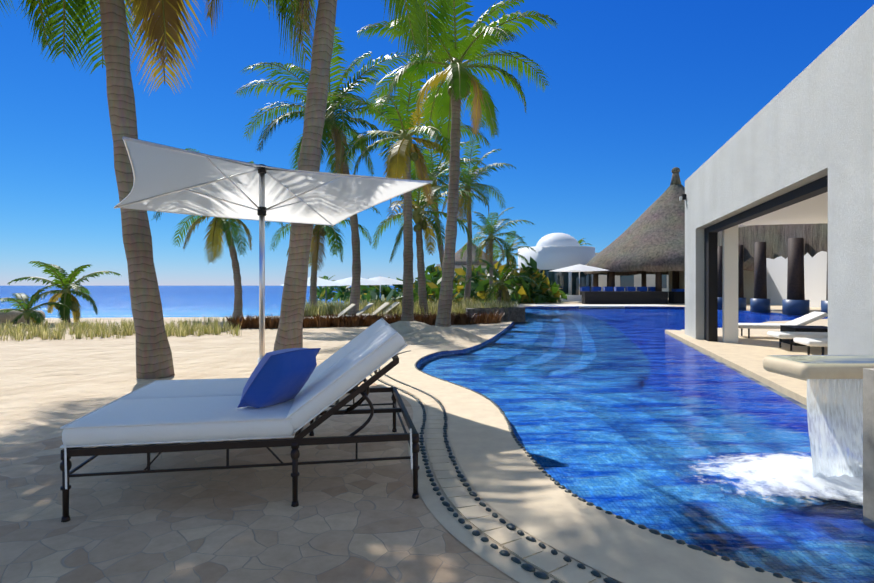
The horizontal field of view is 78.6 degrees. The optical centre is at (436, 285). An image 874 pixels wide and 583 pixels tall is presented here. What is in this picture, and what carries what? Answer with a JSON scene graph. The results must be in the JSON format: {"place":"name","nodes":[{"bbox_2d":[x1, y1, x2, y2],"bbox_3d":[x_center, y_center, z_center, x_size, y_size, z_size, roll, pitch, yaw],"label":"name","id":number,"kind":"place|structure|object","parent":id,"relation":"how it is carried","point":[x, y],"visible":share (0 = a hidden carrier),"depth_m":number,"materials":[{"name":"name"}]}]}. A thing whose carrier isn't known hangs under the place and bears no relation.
{"place":"outdoors","nodes":[
{"label":"outdoors","id":0,"kind":"place"},
{"bbox_2d":[0,309,45,324],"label":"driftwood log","id":1,"kind":"object","parent":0,"point":[10,316],"visible":0.3,"depth_m":18.76,"materials":[{"name":"grey wood"}]},
{"bbox_2d":[0,315,241,340],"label":"beach grass","id":2,"kind":"structure","parent":0,"point":[44,332],"depth_m":14.85,"materials":[{"name":"green plant"}]},
{"bbox_2d":[0,286,400,317],"bbox_3d":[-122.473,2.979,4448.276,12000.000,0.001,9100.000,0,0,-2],"label":"sea","id":3,"kind":"structure","parent":0,"point":[179,301],"depth_m":104.73,"materials":[{"name":"blue liquid"}]},
{"bbox_2d":[0,304,621,582],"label":"sand ground","id":4,"kind":"structure","parent":0,"point":[49,388],"depth_m":9.30,"materials":[{"name":"beige sand"}]},
{"bbox_2d":[0,285,73,327],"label":"palm","id":5,"kind":"object","parent":4,"relation":"on","point":[28,313],"visible":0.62,"depth_m":17.57,"materials":[{"name":"green plant"}]},
{"bbox_2d":[8,261,120,322],"bbox_3d":[-13.658,0.427,19.358,2.906,2.502,3.078,0,0,-2],"label":"palm","id":6,"kind":"object","parent":4,"relation":"on","point":[65,295],"visible":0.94,"depth_m":19.24,"materials":[{"name":"green plant"}]},
{"bbox_2d":[0,0,317,378],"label":"palm","id":7,"kind":"object","parent":4,"relation":"on","point":[161,24],"visible":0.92,"depth_m":7.89,"materials":[{"name":"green plant"}]},
{"bbox_2d":[151,148,283,319],"bbox_3d":[-8.927,-1.712,21.949,5.181,6.797,5.049,0,0,-19],"label":"palm","id":8,"kind":"object","parent":4,"relation":"on","point":[219,226],"visible":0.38,"depth_m":21.59,"materials":[{"name":"green plant"}]},
{"bbox_2d":[0,379,518,582],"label":"stone patio","id":9,"kind":"structure","parent":4,"relation":"on","point":[363,522],"depth_m":3.13,"materials":[{"name":"beige stone"}]},
{"bbox_2d":[60,318,419,521],"bbox_3d":[-1.289,0.839,4.065,2.127,1.078,1.644,0,0,-10],"label":"daybed","id":10,"kind":"object","parent":9,"relation":"on","point":[286,393],"visible":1,"depth_m":3.41,"materials":[{"name":"white fabric"}]},
{"bbox_2d":[114,136,432,362],"bbox_3d":[-2.228,-0.081,6.800,3.169,2.920,3.159,0,0,-32],"label":"umbrella","id":11,"kind":"object","parent":9,"relation":"on","point":[168,179],"visible":0.94,"depth_m":6.95,"materials":[{"name":"white fabric"}]},
{"bbox_2d":[281,277,345,285],"bbox_3d":[-6.918,0.423,29.785,3.300,1.912,3.300,0,0,-22],"label":"beach umbrella","id":12,"kind":"object","parent":4,"relation":"on","point":[322,282],"depth_m":28.97,"materials":[{"name":"white fabric"}]},
{"bbox_2d":[265,206,380,306],"bbox_3d":[-5.696,-1.598,24.730,5.775,6.558,5.277,0,0,-25],"label":"palm","id":13,"kind":"object","parent":4,"relation":"on","point":[319,233],"visible":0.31,"depth_m":24.35,"materials":[{"name":"green plant"}]},
{"bbox_2d":[235,24,420,314],"bbox_3d":[-4.000,-3.510,19.660,6.964,10.411,7.488,0,0,-2],"label":"palm","id":14,"kind":"object","parent":4,"relation":"on","point":[334,130],"visible":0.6,"depth_m":19.49,"materials":[{"name":"green plant"}]},
{"bbox_2d":[320,275,335,303],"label":"palm","id":15,"kind":"object","parent":4,"relation":"on","point":[326,288],"visible":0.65,"depth_m":49.15,"materials":[{"name":"green plant"}]},
{"bbox_2d":[303,304,355,318],"bbox_3d":[-3.700,1.008,18.145,1.788,0.740,0.620,0,0,-20],"label":"beach lounger","id":16,"kind":"object","parent":4,"relation":"on","point":[348,308],"visible":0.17,"depth_m":18.14,"materials":[{"name":"beige"}]},
{"bbox_2d":[321,303,373,318],"bbox_3d":[-3.164,1.008,18.839,1.788,0.740,0.620,0,0,-20],"label":"beach lounger","id":17,"kind":"object","parent":4,"relation":"on","point":[366,307],"visible":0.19,"depth_m":18.90,"materials":[{"name":"beige"}]},
{"bbox_2d":[334,277,388,284],"bbox_3d":[-5.058,0.396,32.837,3.300,1.965,3.300,0,0,-33],"label":"beach umbrella","id":18,"kind":"object","parent":4,"relation":"on","point":[348,281],"depth_m":32.19,"materials":[{"name":"white fabric"}]},
{"bbox_2d":[223,310,503,328],"bbox_3d":[-2.148,1.129,18.272,10.013,0.498,1.751,0,0,-15],"label":"brown bush row","id":19,"kind":"object","parent":4,"relation":"on","point":[319,321],"visible":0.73,"depth_m":17.82,"materials":[{"name":"brown plant"}]},
{"bbox_2d":[343,302,389,316],"bbox_3d":[-2.664,1.008,19.586,1.788,0.740,0.620,0,0,-20],"label":"beach lounger","id":20,"kind":"object","parent":4,"relation":"on","point":[381,307],"visible":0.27,"depth_m":19.68,"materials":[{"name":"beige"}]},
{"bbox_2d":[269,0,465,350],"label":"palm","id":21,"kind":"object","parent":4,"relation":"on","point":[290,329],"visible":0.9,"depth_m":8.70,"materials":[{"name":"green plant"}]},
{"bbox_2d":[363,302,399,316],"bbox_3d":[-2.344,1.008,20.387,1.788,0.740,0.620,0,0,-20],"label":"beach lounger","id":22,"kind":"object","parent":4,"relation":"on","point":[394,304],"visible":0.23,"depth_m":20.45,"materials":[{"name":"beige fabric"}]},
{"bbox_2d":[369,276,402,297],"bbox_3d":[-3.812,0.370,35.873,3.300,2.018,3.300,0,0,-45],"label":"beach umbrella","id":23,"kind":"object","parent":4,"relation":"on","point":[386,280],"depth_m":35.40,"materials":[{"name":"white fabric"}]},
{"bbox_2d":[327,56,489,320],"bbox_3d":[-0.834,-2.287,16.453,5.171,7.937,5.064,0,0,38],"label":"palm","id":24,"kind":"object","parent":4,"relation":"on","point":[403,155],"visible":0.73,"depth_m":16.30,"materials":[{"name":"green plant"}]},
{"bbox_2d":[390,321,430,333],"bbox_3d":[-1.036,1.234,16.424,2.433,0.310,2.944,0,0,-2],"label":"sand mound","id":25,"kind":"object","parent":4,"relation":"on","point":[403,327],"visible":0.48,"depth_m":15.80,"materials":[{"name":"beige sand"}]},
{"bbox_2d":[304,296,518,318],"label":"beach grass","id":26,"kind":"structure","parent":4,"relation":"on","point":[320,308],"depth_m":21.86,"materials":[{"name":"green plant"}]},
{"bbox_2d":[372,157,487,314],"bbox_3d":[-1.054,-1.470,20.688,4.880,6.307,4.920,0,0,-19],"label":"palm","id":27,"kind":"object","parent":4,"relation":"on","point":[420,216],"visible":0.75,"depth_m":20.46,"materials":[{"name":"green plant"}]},
{"bbox_2d":[378,132,489,305],"bbox_3d":[-0.229,-2.981,27.735,5.568,9.379,5.603,0,0,-2],"label":"palm","id":28,"kind":"object","parent":4,"relation":"on","point":[434,174],"visible":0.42,"depth_m":27.17,"materials":[{"name":"green plant"}]},
{"bbox_2d":[401,326,482,343],"bbox_3d":[-0.006,1.224,14.094,2.534,0.330,3.066,0,0,-2],"label":"sand mound","id":29,"kind":"object","parent":4,"relation":"on","point":[445,335],"visible":0.77,"depth_m":13.34,"materials":[{"name":"beige sand"}]},
{"bbox_2d":[357,0,557,326],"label":"palm","id":30,"kind":"object","parent":4,"relation":"on","point":[460,81],"visible":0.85,"depth_m":14.01,"materials":[{"name":"green plant"}]},
{"bbox_2d":[366,346,560,582],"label":"coping band","id":31,"kind":"object","parent":4,"relation":"on","point":[456,529],"visible":0.56,"depth_m":3.07,"materials":[{"name":"beige stone"}]},
{"bbox_2d":[425,137,515,301],"bbox_3d":[1.962,-3.129,30.695,5.646,9.641,5.687,0,0,43],"label":"palm","id":32,"kind":"object","parent":4,"relation":"on","point":[468,173],"visible":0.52,"depth_m":30.64,"materials":[{"name":"green plant"}]},
{"bbox_2d":[465,307,524,322],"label":"rubble wall","id":33,"kind":"structure","parent":4,"relation":"on","point":[515,314],"depth_m":20.39,"materials":[{"name":"stone"}]},
{"bbox_2d":[460,207,533,300],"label":"palm","id":34,"kind":"object","parent":4,"relation":"on","point":[490,239],"visible":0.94,"depth_m":37.86,"materials":[{"name":"green plant"}]},
{"bbox_2d":[377,347,619,582],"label":"coping band","id":35,"kind":"object","parent":4,"relation":"on","point":[573,562],"visible":0.35,"depth_m":3.21,"materials":[{"name":"stone"}]},
{"bbox_2d":[465,252,538,306],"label":"palm","id":36,"kind":"object","parent":4,"relation":"on","point":[501,294],"visible":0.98,"depth_m":25.84,"materials":[{"name":"green plant"}]},
{"bbox_2d":[380,347,808,582],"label":"coping slab","id":37,"kind":"structure","parent":4,"relation":"on","point":[508,480],"depth_m":3.24,"materials":[{"name":"beige stone"}]},
{"bbox_2d":[377,346,596,582],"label":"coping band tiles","id":38,"kind":"object","parent":37,"relation":"on","point":[458,480],"visible":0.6,"depth_m":3.78,"materials":[{"name":"beige stone"}]},
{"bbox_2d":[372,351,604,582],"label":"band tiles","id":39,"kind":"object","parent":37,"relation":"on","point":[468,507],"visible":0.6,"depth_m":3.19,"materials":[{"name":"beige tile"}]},
{"bbox_2d":[370,350,818,582],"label":"pebbles","id":40,"kind":"object","parent":4,"relation":"on","point":[529,567],"visible":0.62,"depth_m":3.31,"materials":[{"name":"black stone"}]},
{"bbox_2d":[0,0,873,285],"label":"sky","id":41,"kind":"structure","parent":0,"point":[638,91],"materials":[{"name":"blue"}]},
{"bbox_2d":[417,328,507,366],"bbox_3d":[3.579,2.129,18.032,5.321,1.400,31.446,0,0,8],"label":"edging","id":42,"kind":"object","parent":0,"point":[453,353],"depth_m":11.21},
{"bbox_2d":[416,306,827,365],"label":"pool walls","id":43,"kind":"structure","parent":0,"point":[453,351],"depth_m":15.44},
{"bbox_2d":[417,308,873,582],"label":"swimming pool","id":44,"kind":"structure","parent":43,"relation":"in","point":[634,415],"depth_m":5.37,"materials":[{"name":"blue liquid"}]},
{"bbox_2d":[690,451,862,510],"bbox_3d":[2.681,1.380,3.877,2.444,0.093,1.437,0,0,-2],"label":"water foam","id":45,"kind":"object","parent":44,"relation":"on","point":[793,473],"visible":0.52,"depth_m":3.81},
{"bbox_2d":[669,223,827,316],"bbox_3d":[23.500,-3.371,31.994,15.449,9.500,29.259,0,0,-2],"label":"villa interior","id":46,"kind":"object","parent":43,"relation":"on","point":[789,273],"visible":0.52,"depth_m":27.42,"materials":[{"name":"white paint"}]},
{"bbox_2d":[738,311,827,337],"bbox_3d":[8.829,1.019,13.844,2.009,0.678,0.720,0,0,14],"label":"lounge chair","id":47,"kind":"object","parent":46,"relation":"on","point":[809,318],"visible":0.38,"depth_m":13.65,"materials":[{"name":"white"}]},
{"bbox_2d":[767,331,827,350],"bbox_3d":[8.149,1.019,11.179,2.009,0.678,0.720,0,0,14],"label":"lounge chair","id":48,"kind":"object","parent":46,"relation":"on","point":[780,335],"visible":0.33,"depth_m":11.07,"materials":[{"name":"white"}]},
{"bbox_2d":[780,325,827,345],"bbox_3d":[8.587,1.159,12.306,0.900,0.400,0.900,0,0,14],"label":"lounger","id":49,"kind":"object","parent":46,"relation":"on","point":[792,328],"visible":0.36,"depth_m":12.14,"materials":[{"name":"black"}]},
{"bbox_2d":[793,337,827,354],"bbox_3d":[7.790,1.019,9.774,2.009,0.678,0.720,0,0,14],"label":"villa lounger","id":50,"kind":"object","parent":46,"relation":"on","point":[822,343],"visible":0.44,"depth_m":9.76,"materials":[{"name":"white fabric"}]},
{"bbox_2d":[763,356,873,520],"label":"water feature","id":51,"kind":"object","parent":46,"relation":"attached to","point":[803,371],"visible":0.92,"depth_m":3.33,"materials":[{"name":"beige stone"}]},
{"bbox_2d":[767,355,873,363],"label":"water surface","id":52,"kind":"object","parent":51,"relation":"on","point":[835,359],"visible":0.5,"depth_m":4.22,"materials":[{"name":"white liquid"}]},
{"bbox_2d":[807,379,862,476],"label":"waterfall","id":53,"kind":"structure","parent":51,"relation":"attached to","point":[835,416],"depth_m":3.89,"materials":[{"name":"white liquid"}]},
{"bbox_2d":[519,301,827,331],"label":"deck","id":54,"kind":"structure","parent":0,"point":[778,309],"depth_m":31.75,"materials":[{"name":"beige stone"}]},
{"bbox_2d":[316,257,568,306],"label":"shrubs","id":55,"kind":"object","parent":54,"relation":"on","point":[530,292],"visible":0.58,"depth_m":41.55,"materials":[{"name":"green plant"}]},
{"bbox_2d":[440,243,501,265],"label":"palapa","id":56,"kind":"structure","parent":54,"relation":"on","point":[458,260],"depth_m":115.58,"materials":[{"name":"brown plant"}]},
{"bbox_2d":[476,231,535,277],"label":"palm","id":57,"kind":"object","parent":54,"relation":"on","point":[513,260],"visible":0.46,"depth_m":42.94,"materials":[{"name":"green plant"}]},
{"bbox_2d":[436,233,684,307],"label":"buildings","id":58,"kind":"structure","parent":54,"relation":"on","point":[554,251],"depth_m":51.62,"materials":[{"name":"white paint"}]},
{"bbox_2d":[559,295,581,301],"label":"wall","id":59,"kind":"structure","parent":54,"relation":"on","point":[574,298],"depth_m":41.92,"materials":[{"name":"white paint"}]},
{"bbox_2d":[551,264,609,294],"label":"umbrella","id":60,"kind":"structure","parent":54,"relation":"on","point":[579,268],"depth_m":42.79,"materials":[{"name":"white fabric"}]},
{"bbox_2d":[578,238,590,245],"bbox_3d":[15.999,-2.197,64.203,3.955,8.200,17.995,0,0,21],"label":"palm","id":61,"kind":"object","parent":54,"relation":"on","point":[580,241],"visible":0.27,"depth_m":70.11,"materials":[{"name":"green plant"}]},
{"bbox_2d":[584,167,753,290],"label":"palapa","id":62,"kind":"structure","parent":54,"relation":"on","point":[650,239],"depth_m":42.38,"materials":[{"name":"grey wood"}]},
{"bbox_2d":[665,330,827,405],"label":"pool deck","id":63,"kind":"structure","parent":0,"point":[745,354],"depth_m":10.72,"materials":[{"name":"beige stone"}]},
{"bbox_2d":[679,5,873,354],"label":"villa wall","id":64,"kind":"structure","parent":0,"point":[799,149],"depth_m":7.16,"materials":[{"name":"white paint"}]}
]}

